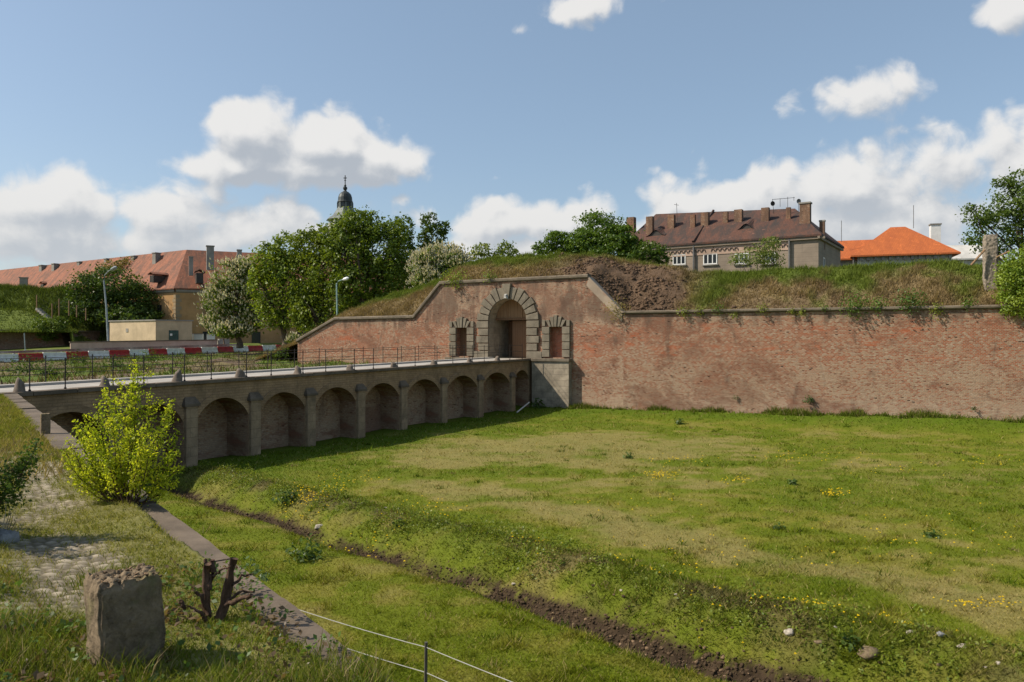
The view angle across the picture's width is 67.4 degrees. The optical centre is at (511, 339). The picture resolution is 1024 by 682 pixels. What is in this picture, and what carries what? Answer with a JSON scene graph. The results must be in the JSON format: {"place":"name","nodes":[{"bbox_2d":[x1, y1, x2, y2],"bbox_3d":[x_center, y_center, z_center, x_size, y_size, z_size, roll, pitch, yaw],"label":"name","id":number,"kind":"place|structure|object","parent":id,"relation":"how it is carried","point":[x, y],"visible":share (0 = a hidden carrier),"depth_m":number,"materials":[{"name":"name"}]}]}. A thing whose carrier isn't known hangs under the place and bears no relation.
{"place":"outdoors","nodes":[
{"label":"outdoors","id":0,"kind":"place"},
{"bbox_2d":[0,282,109,340],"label":"bastion bank","id":1,"kind":"structure","parent":0,"point":[71,335],"depth_m":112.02,"materials":[{"name":"green plant"}]},
{"bbox_2d":[29,314,71,342],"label":"bushy shrub","id":2,"kind":"object","parent":1,"relation":"on","point":[56,325],"visible":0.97,"depth_m":106.37,"materials":[{"name":"green plant"}]},
{"bbox_2d":[0,330,103,349],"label":"bastion wall","id":3,"kind":"structure","parent":1,"relation":"on","point":[11,340],"depth_m":108.00,"materials":[{"name":"brick"}]},
{"bbox_2d":[36,295,86,319],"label":"wire fence","id":4,"kind":"object","parent":1,"relation":"on","point":[85,309],"visible":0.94,"depth_m":111.47,"materials":[{"name":"wood"}]},
{"bbox_2d":[217,339,229,346],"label":"stone block","id":5,"kind":"structure","parent":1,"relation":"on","point":[220,341],"depth_m":104.43,"materials":[{"name":"grey stone"}]},
{"bbox_2d":[0,343,281,353],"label":"lawn","id":6,"kind":"structure","parent":0,"point":[68,346],"depth_m":106.23,"materials":[{"name":"plant"}]},
{"bbox_2d":[103,266,116,340],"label":"street lamp","id":7,"kind":"object","parent":6,"relation":"on","point":[113,268],"visible":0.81,"depth_m":96.91,"materials":[{"name":"metal"}]},
{"bbox_2d":[59,264,168,328],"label":"broad tree","id":8,"kind":"object","parent":6,"relation":"on","point":[92,283],"visible":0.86,"depth_m":114.45,"materials":[{"name":"green plant"}]},
{"bbox_2d":[95,256,133,275],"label":"copper tree","id":9,"kind":"object","parent":6,"relation":"on","point":[122,261],"visible":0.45,"depth_m":127.80,"materials":[{"name":"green plant"}]},
{"bbox_2d":[108,319,193,340],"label":"service building","id":10,"kind":"structure","parent":6,"relation":"on","point":[134,330],"depth_m":105.15,"materials":[{"name":"white paint"}]},
{"bbox_2d":[169,330,178,339],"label":"door","id":11,"kind":"structure","parent":10,"relation":"in","point":[173,334],"depth_m":104.67,"materials":[{"name":"teal paint"}]},
{"bbox_2d":[0,245,441,342],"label":"barracks","id":12,"kind":"structure","parent":6,"relation":"on","point":[175,279],"depth_m":120.58,"materials":[{"name":"paint"}]},
{"bbox_2d":[252,332,259,342],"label":"window","id":13,"kind":"structure","parent":12,"relation":"in","point":[255,336],"depth_m":119.89,"materials":[{"name":"paint"}]},
{"bbox_2d":[283,223,353,334],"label":"leafy tree","id":14,"kind":"object","parent":6,"relation":"on","point":[312,296],"visible":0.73,"depth_m":85.00,"materials":[{"name":"green plant"}]},
{"bbox_2d":[326,175,356,256],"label":"church tower","id":15,"kind":"structure","parent":6,"relation":"on","point":[345,198],"depth_m":163.61,"materials":[{"name":"grey metal"}]},
{"bbox_2d":[0,432,343,681],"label":"cobbled path","id":16,"kind":"structure","parent":0,"point":[54,545],"depth_m":5.95,"materials":[{"name":"grey stone"}]},
{"bbox_2d":[2,507,15,528],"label":"dry stalks","id":17,"kind":"object","parent":16,"relation":"on","point":[7,520],"visible":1,"depth_m":6.28,"materials":[{"name":"brown plant"}]},
{"bbox_2d":[0,529,19,542],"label":"stone slab","id":18,"kind":"object","parent":16,"relation":"on","point":[6,535],"depth_m":6.27,"materials":[{"name":"grey stone"}]},
{"bbox_2d":[0,438,48,520],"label":"dark bush","id":19,"kind":"object","parent":16,"relation":"on","point":[19,468],"visible":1,"depth_m":6.43,"materials":[{"name":"green plant"}]},
{"bbox_2d":[40,413,50,434],"bbox_3d":[-8.518,1.589,13.999,0.155,0.484,0.158,0,0,-38],"label":"stone post","id":20,"kind":"object","parent":16,"relation":"on","point":[45,423],"visible":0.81,"depth_m":13.95,"materials":[{"name":"grey stone"}]},
{"bbox_2d":[60,359,183,506],"bbox_3d":[-4.128,1.009,8.059,1.407,1.599,0.968,0,0,34],"label":"roadside shrub","id":21,"kind":"object","parent":16,"relation":"on","point":[108,472],"visible":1,"depth_m":7.99,"materials":[{"name":"green plant"}]},
{"bbox_2d":[84,563,165,674],"bbox_3d":[-1.979,1.458,3.926,0.328,0.556,0.287,0,0,-42],"label":"broken stone post","id":22,"kind":"object","parent":16,"relation":"on","point":[124,608],"visible":0.94,"depth_m":3.83,"materials":[{"name":"stone"}]},
{"bbox_2d":[0,551,367,681],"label":"ground weeds","id":23,"kind":"object","parent":16,"relation":"on","point":[169,610],"visible":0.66,"depth_m":4.33,"materials":[{"name":"green plant"}]},
{"bbox_2d":[0,393,401,681],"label":"path grass","id":24,"kind":"structure","parent":16,"relation":"on","point":[16,424],"depth_m":4.29,"materials":[{"name":"green plant"}]},
{"bbox_2d":[178,555,270,622],"bbox_3d":[-1.695,1.567,4.626,0.525,0.511,0.312,0,0,-42],"label":"cut shrub","id":25,"kind":"object","parent":16,"relation":"on","point":[226,601],"visible":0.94,"depth_m":4.61,"materials":[{"name":"brown plant"}]},
{"bbox_2d":[0,348,450,384],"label":"weedy verge","id":26,"kind":"structure","parent":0,"point":[229,363],"depth_m":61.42,"materials":[{"name":"green plant"}]},
{"bbox_2d":[0,352,43,373],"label":"verge weed","id":27,"kind":"object","parent":26,"relation":"on","point":[22,368],"visible":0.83,"depth_m":44.89,"materials":[{"name":"green plant"}]},
{"bbox_2d":[36,363,59,376],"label":"verge weed","id":28,"kind":"object","parent":26,"relation":"on","point":[47,369],"visible":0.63,"depth_m":41.95,"materials":[{"name":"green plant"}]},
{"bbox_2d":[63,349,90,363],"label":"verge weed","id":29,"kind":"object","parent":26,"relation":"on","point":[74,361],"visible":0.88,"depth_m":61.85,"materials":[{"name":"green plant"}]},
{"bbox_2d":[101,354,126,367],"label":"verge weed","id":30,"kind":"object","parent":26,"relation":"on","point":[117,365],"visible":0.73,"depth_m":51.89,"materials":[{"name":"green plant"}]},
{"bbox_2d":[135,347,162,361],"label":"verge weed","id":31,"kind":"object","parent":26,"relation":"on","point":[150,359],"visible":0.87,"depth_m":63.91,"materials":[{"name":"green plant"}]},
{"bbox_2d":[193,254,268,347],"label":"chestnut tree","id":32,"kind":"object","parent":26,"relation":"on","point":[228,292],"visible":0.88,"depth_m":90.96,"materials":[{"name":"green plant"}]},
{"bbox_2d":[243,229,308,346],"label":"leafy tree","id":33,"kind":"object","parent":26,"relation":"on","point":[272,268],"visible":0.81,"depth_m":86.98,"materials":[{"name":"green plant"}]},
{"bbox_2d":[268,344,288,357],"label":"verge weed","id":34,"kind":"object","parent":26,"relation":"on","point":[279,355],"visible":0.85,"depth_m":61.94,"materials":[{"name":"green plant"}]},
{"bbox_2d":[317,205,414,313],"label":"leafy tree","id":35,"kind":"object","parent":26,"relation":"on","point":[366,266],"visible":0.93,"depth_m":82.75,"materials":[{"name":"green plant"}]},
{"bbox_2d":[0,0,1023,269],"label":"sky","id":36,"kind":"structure","parent":0,"point":[128,127],"materials":[{"name":"blue"}]},
{"bbox_2d":[125,405,1023,681],"bbox_3d":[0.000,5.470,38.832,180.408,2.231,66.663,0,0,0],"label":"moat floor","id":37,"kind":"structure","parent":0,"point":[791,671],"depth_m":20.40,"materials":[{"name":"green plant"}]},
{"bbox_2d":[3,393,391,681],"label":"retaining wall","id":38,"kind":"structure","parent":37,"relation":"on","point":[180,530],"depth_m":6.13,"materials":[{"name":"stone"}]},
{"bbox_2d":[0,357,531,471],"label":"stone bridge","id":39,"kind":"structure","parent":37,"relation":"on","point":[223,414],"depth_m":35.92,"materials":[{"name":"stone"}]},
{"bbox_2d":[13,377,25,391],"bbox_3d":[-15.957,1.466,24.841,0.369,0.508,0.486,0,0,-41],"label":"guard stone","id":40,"kind":"object","parent":39,"relation":"on","point":[19,386],"visible":0.96,"depth_m":24.71,"materials":[{"name":"grey stone"}]},
{"bbox_2d":[99,376,109,385],"bbox_3d":[-14.537,1.491,27.366,0.362,0.408,0.473,0,0,-28],"label":"guard stone","id":41,"kind":"object","parent":39,"relation":"on","point":[103,379],"visible":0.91,"depth_m":27.26,"materials":[{"name":"grey stone"}]},
{"bbox_2d":[171,369,182,381],"bbox_3d":[-13.073,1.412,30.037,0.409,0.510,0.510,0,0,0],"label":"guard stone","id":42,"kind":"object","parent":39,"relation":"on","point":[177,377],"visible":0.98,"depth_m":29.87,"materials":[{"name":"grey stone"}]},
{"bbox_2d":[1,344,477,381],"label":"iron railing","id":43,"kind":"object","parent":39,"relation":"on","point":[294,358],"visible":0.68,"depth_m":36.19,"materials":[{"name":"black metal"}]},
{"bbox_2d":[235,368,245,377],"bbox_3d":[-11.589,1.436,32.734,0.528,0.407,0.391,0,0,-26],"label":"guard stone","id":44,"kind":"object","parent":39,"relation":"on","point":[240,372],"visible":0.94,"depth_m":32.60,"materials":[{"name":"grey stone"}]},
{"bbox_2d":[0,344,522,390],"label":"iron railing","id":45,"kind":"object","parent":39,"relation":"on","point":[211,355],"visible":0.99,"depth_m":31.52,"materials":[{"name":"black metal"}]},
{"bbox_2d":[271,489,298,504],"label":"meadow weed","id":46,"kind":"object","parent":37,"relation":"on","point":[290,493],"visible":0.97,"depth_m":22.91,"materials":[{"name":"green plant"}]},
{"bbox_2d":[283,533,327,563],"bbox_3d":[-4.719,4.741,17.515,0.998,0.617,0.907,0,0,-15],"label":"meadow weed","id":47,"kind":"object","parent":37,"relation":"on","point":[307,552],"visible":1,"depth_m":17.39,"materials":[{"name":"green plant"}]},
{"bbox_2d":[300,610,511,681],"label":"electric fence","id":48,"kind":"object","parent":37,"relation":"on","point":[425,659],"visible":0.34,"depth_m":10.89,"materials":[{"name":"metal"}]},
{"bbox_2d":[529,398,545,407],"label":"meadow weed","id":49,"kind":"object","parent":37,"relation":"on","point":[536,403],"visible":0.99,"depth_m":54.31,"materials":[{"name":"green plant"}]},
{"bbox_2d":[160,473,987,681],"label":"mud clods","id":50,"kind":"object","parent":37,"relation":"on","point":[703,657],"visible":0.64,"depth_m":14.04,"materials":[{"name":"soil"}]},
{"bbox_2d":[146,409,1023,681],"bbox_3d":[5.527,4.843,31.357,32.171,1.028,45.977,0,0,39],"label":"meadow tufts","id":51,"kind":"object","parent":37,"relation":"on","point":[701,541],"visible":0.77,"depth_m":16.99,"materials":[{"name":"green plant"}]},
{"bbox_2d":[171,459,1023,681],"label":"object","id":52,"kind":"object","parent":37,"relation":"on","point":[514,530],"visible":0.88,"depth_m":16.35,"materials":[{"name":"green plant"}]},
{"bbox_2d":[276,449,1021,653],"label":"yellow flowers","id":53,"kind":"object","parent":37,"relation":"on","point":[829,492],"visible":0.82,"depth_m":19.12,"materials":[{"name":"yellow plant"}]},
{"bbox_2d":[296,274,1023,421],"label":"fortress wall","id":54,"kind":"structure","parent":37,"relation":"on","point":[579,346],"depth_m":49.91,"materials":[{"name":"brick"}]},
{"bbox_2d":[440,268,472,289],"bbox_3d":[-4.258,-4.654,58.932,2.513,1.798,1.085,0,0,0],"label":"wall plant","id":55,"kind":"object","parent":54,"relation":"attached to","point":[459,277],"depth_m":58.84,"materials":[{"name":"green plant"}]},
{"bbox_2d":[460,328,467,355],"bbox_3d":[-3.529,0.175,59.358,1.036,2.204,0.100,0,0,29],"label":"side door","id":56,"kind":"structure","parent":54,"relation":"in","point":[463,331],"depth_m":59.42,"materials":[{"name":"brown wood"}]},
{"bbox_2d":[480,268,499,282],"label":"wall plant","id":57,"kind":"object","parent":54,"relation":"attached to","point":[484,276],"depth_m":57.44,"materials":[{"name":"green plant"}]},
{"bbox_2d":[601,295,630,322],"bbox_3d":[7.180,-2.042,52.552,2.113,2.096,0.863,0,0,0],"label":"wall plant","id":58,"kind":"object","parent":54,"relation":"attached to","point":[616,309],"depth_m":52.49,"materials":[{"name":"green plant"}]},
{"bbox_2d":[838,287,871,319],"bbox_3d":[20.577,-2.136,45.859,2.337,1.967,1.023,0,0,0],"label":"wall plant","id":59,"kind":"object","parent":54,"relation":"attached to","point":[854,303],"depth_m":45.80,"materials":[{"name":"green plant"}]},
{"bbox_2d":[865,295,888,315],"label":"wall plant","id":60,"kind":"object","parent":54,"relation":"attached to","point":[879,304],"depth_m":45.30,"materials":[{"name":"green plant"}]},
{"bbox_2d":[893,287,928,314],"bbox_3d":[23.181,-2.277,44.581,2.203,1.700,0.953,0,0,0],"label":"wall plant","id":61,"kind":"object","parent":54,"relation":"attached to","point":[907,299],"depth_m":44.50,"materials":[{"name":"green plant"}]},
{"bbox_2d":[928,301,948,319],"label":"wall plant","id":62,"kind":"object","parent":54,"relation":"attached to","point":[935,308],"depth_m":43.89,"materials":[{"name":"green plant"}]},
{"bbox_2d":[959,297,977,310],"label":"wall plant","id":63,"kind":"object","parent":54,"relation":"attached to","point":[970,303],"depth_m":43.28,"materials":[{"name":"green plant"}]},
{"bbox_2d":[987,242,1023,319],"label":"corner bush","id":64,"kind":"object","parent":54,"relation":"on","point":[1015,294],"visible":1,"depth_m":41.94,"materials":[{"name":"green plant"}]},
{"bbox_2d":[554,401,1023,422],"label":"wall foot grass","id":65,"kind":"structure","parent":37,"relation":"on","point":[858,413],"depth_m":46.40,"materials":[{"name":"green plant"}]},
{"bbox_2d":[784,628,793,635],"bbox_3d":[4.470,4.723,12.370,0.167,0.128,0.186,0,0,29],"label":"field stone","id":66,"kind":"object","parent":37,"relation":"on","point":[788,631],"visible":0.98,"depth_m":12.31,"materials":[{"name":"white stone"}]},
{"bbox_2d":[836,628,861,651],"bbox_3d":[5.241,4.630,11.876,0.418,0.283,0.354,0,0,-38],"label":"meadow weed","id":67,"kind":"object","parent":37,"relation":"on","point":[849,641],"visible":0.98,"depth_m":11.81,"materials":[{"name":"green plant"}]},
{"bbox_2d":[857,644,879,660],"bbox_3d":[5.421,4.787,11.680,0.344,0.250,0.306,0,0,0],"label":"field stone","id":68,"kind":"object","parent":37,"relation":"on","point":[870,650],"visible":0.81,"depth_m":11.59,"materials":[{"name":"beige stone"}]},
{"bbox_2d":[922,527,941,538],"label":"meadow weed","id":69,"kind":"object","parent":37,"relation":"on","point":[930,534],"visible":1,"depth_m":19.41,"materials":[{"name":"green plant"}]},
{"bbox_2d":[256,250,1022,360],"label":"rampart bank","id":70,"kind":"structure","parent":0,"point":[614,271],"depth_m":52.60,"materials":[{"name":"green plant"}]},
{"bbox_2d":[284,331,300,355],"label":"flower bush","id":71,"kind":"object","parent":70,"relation":"on","point":[291,337],"visible":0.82,"depth_m":71.94,"materials":[{"name":"green plant"}]},
{"bbox_2d":[336,277,348,315],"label":"street lamp","id":72,"kind":"object","parent":70,"relation":"on","point":[345,278],"visible":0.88,"depth_m":78.93,"materials":[{"name":"grey metal"}]},
{"bbox_2d":[404,239,473,288],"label":"chestnut tree","id":73,"kind":"object","parent":70,"relation":"on","point":[429,263],"visible":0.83,"depth_m":79.07,"materials":[{"name":"white plant"}]},
{"bbox_2d":[531,229,574,254],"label":"round tree","id":74,"kind":"object","parent":70,"relation":"on","point":[551,245],"visible":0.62,"depth_m":68.20,"materials":[{"name":"green plant"}]},
{"bbox_2d":[556,208,649,256],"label":"round tree","id":75,"kind":"object","parent":70,"relation":"on","point":[613,238],"visible":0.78,"depth_m":66.93,"materials":[{"name":"green plant"}]},
{"bbox_2d":[536,252,749,310],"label":"earth clods","id":76,"kind":"object","parent":70,"relation":"on","point":[635,272],"visible":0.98,"depth_m":54.17,"materials":[{"name":"soil"}]},
{"bbox_2d":[618,240,672,264],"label":"round tree","id":77,"kind":"object","parent":70,"relation":"on","point":[648,254],"visible":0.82,"depth_m":65.49,"materials":[{"name":"green plant"}]},
{"bbox_2d":[727,236,786,271],"bbox_3d":[20.456,-3.848,63.797,5.152,9.707,3.214,0,0,0],"label":"young birch","id":78,"kind":"object","parent":70,"relation":"on","point":[763,254],"visible":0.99,"depth_m":63.64,"materials":[{"name":"green plant"}]},
{"bbox_2d":[955,167,1023,262],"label":"airy tree","id":79,"kind":"object","parent":70,"relation":"on","point":[987,217],"visible":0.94,"depth_m":51.77,"materials":[{"name":"green plant"}]},
{"bbox_2d":[982,233,998,290],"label":"ruined pillar","id":80,"kind":"structure","parent":70,"relation":"on","point":[990,243],"depth_m":44.34,"materials":[{"name":"grey stone"}]},
{"label":"town ground","id":81,"kind":"structure","parent":0,"visible":0},
{"bbox_2d":[0,354,18,361],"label":"road barrier","id":82,"kind":"object","parent":81,"relation":"on","point":[3,357],"visible":0.75,"depth_m":74.11,"materials":[{"name":"white plastic"}]},
{"bbox_2d":[18,353,43,360],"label":"road barrier","id":83,"kind":"object","parent":81,"relation":"on","point":[39,355],"visible":0.72,"depth_m":75.96,"materials":[{"name":"red plastic"}]},
{"bbox_2d":[43,352,66,359],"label":"road barrier","id":84,"kind":"object","parent":81,"relation":"on","point":[54,354],"visible":0.73,"depth_m":77.85,"materials":[{"name":"white plastic"}]},
{"bbox_2d":[66,351,87,358],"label":"road barrier","id":85,"kind":"object","parent":81,"relation":"on","point":[68,354],"visible":0.6,"depth_m":79.76,"materials":[{"name":"red plastic"}]},
{"bbox_2d":[88,350,109,358],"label":"road barrier","id":86,"kind":"object","parent":81,"relation":"on","point":[101,353],"visible":0.77,"depth_m":81.77,"materials":[{"name":"white plastic"}]},
{"bbox_2d":[109,350,129,357],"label":"road barrier","id":87,"kind":"object","parent":81,"relation":"on","point":[119,352],"visible":0.69,"depth_m":83.59,"materials":[{"name":"red plastic"}]},
{"bbox_2d":[129,349,148,356],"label":"road barrier","id":88,"kind":"object","parent":81,"relation":"on","point":[136,352],"visible":0.69,"depth_m":85.54,"materials":[{"name":"white plastic"}]},
{"bbox_2d":[69,339,217,351],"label":"wall","id":89,"kind":"structure","parent":81,"relation":"on","point":[98,344],"depth_m":97.95,"materials":[{"name":"stone"}]},
{"bbox_2d":[148,348,167,355],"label":"road barrier","id":90,"kind":"object","parent":81,"relation":"on","point":[162,351],"visible":0.71,"depth_m":87.66,"materials":[{"name":"red plastic"}]},
{"bbox_2d":[166,348,184,354],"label":"road barrier","id":91,"kind":"object","parent":81,"relation":"on","point":[173,350],"visible":0.81,"depth_m":89.35,"materials":[{"name":"white plastic"}]},
{"bbox_2d":[185,347,201,354],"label":"road barrier","id":92,"kind":"object","parent":81,"relation":"on","point":[192,350],"visible":0.78,"depth_m":91.31,"materials":[{"name":"red plastic"}]},
{"bbox_2d":[201,347,217,353],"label":"road barrier","id":93,"kind":"object","parent":81,"relation":"on","point":[209,349],"visible":0.94,"depth_m":93.23,"materials":[{"name":"white plastic"}]},
{"bbox_2d":[218,346,233,352],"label":"road barrier","id":94,"kind":"object","parent":81,"relation":"on","point":[226,349],"visible":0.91,"depth_m":95.23,"materials":[{"name":"red plastic"}]},
{"bbox_2d":[232,346,248,351],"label":"road barrier","id":95,"kind":"object","parent":81,"relation":"on","point":[245,348],"visible":0.77,"depth_m":97.05,"materials":[{"name":"white plastic"}]},
{"bbox_2d":[248,345,262,350],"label":"road barrier","id":96,"kind":"object","parent":81,"relation":"on","point":[255,348],"visible":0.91,"depth_m":99.07,"materials":[{"name":"red plastic"}]},
{"bbox_2d":[262,345,275,350],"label":"road barrier","id":97,"kind":"object","parent":81,"relation":"on","point":[270,347],"visible":0.87,"depth_m":100.87,"materials":[{"name":"white plastic"}]},
{"bbox_2d":[384,211,421,292],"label":"leafy tree","id":98,"kind":"object","parent":81,"relation":"on","point":[408,221],"visible":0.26,"depth_m":89.68,"materials":[{"name":"green plant"}]},
{"bbox_2d":[416,212,452,250],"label":"poplar tree","id":99,"kind":"object","parent":81,"relation":"on","point":[442,232],"visible":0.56,"depth_m":91.73,"materials":[{"name":"green plant"}]},
{"bbox_2d":[468,242,497,259],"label":"tree","id":100,"kind":"object","parent":81,"relation":"on","point":[476,252],"visible":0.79,"depth_m":83.52,"materials":[{"name":"green plant"}]},
{"bbox_2d":[493,239,519,256],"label":"tree","id":101,"kind":"object","parent":81,"relation":"on","point":[508,249],"visible":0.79,"depth_m":83.75,"materials":[{"name":"green plant"}]},
{"bbox_2d":[626,197,843,272],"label":"apartment house","id":102,"kind":"structure","parent":81,"relation":"on","point":[699,241],"depth_m":75.30,"materials":[{"name":"brown paint"}]},
{"bbox_2d":[671,254,686,265],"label":"window","id":103,"kind":"structure","parent":102,"relation":"in","point":[679,261],"depth_m":77.12,"materials":[{"name":"white paint"}]},
{"bbox_2d":[702,253,717,265],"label":"window","id":104,"kind":"structure","parent":102,"relation":"in","point":[708,260],"depth_m":75.43,"materials":[{"name":"white paint"}]},
{"bbox_2d":[838,205,960,265],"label":"orange roofed house","id":105,"kind":"structure","parent":81,"relation":"on","point":[900,244],"depth_m":87.74,"materials":[{"name":"tile"}]},
{"bbox_2d":[947,245,1003,264],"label":"white house","id":106,"kind":"structure","parent":81,"relation":"on","point":[965,256],"depth_m":104.49,"materials":[{"name":"white paint"}]},
{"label":"road","id":107,"kind":"structure","parent":0,"visible":0},
{"bbox_2d":[0,344,236,353],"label":"guardrail","id":108,"kind":"object","parent":107,"relation":"on","point":[87,349],"visible":0.73,"depth_m":84.01,"materials":[{"name":"metal"}]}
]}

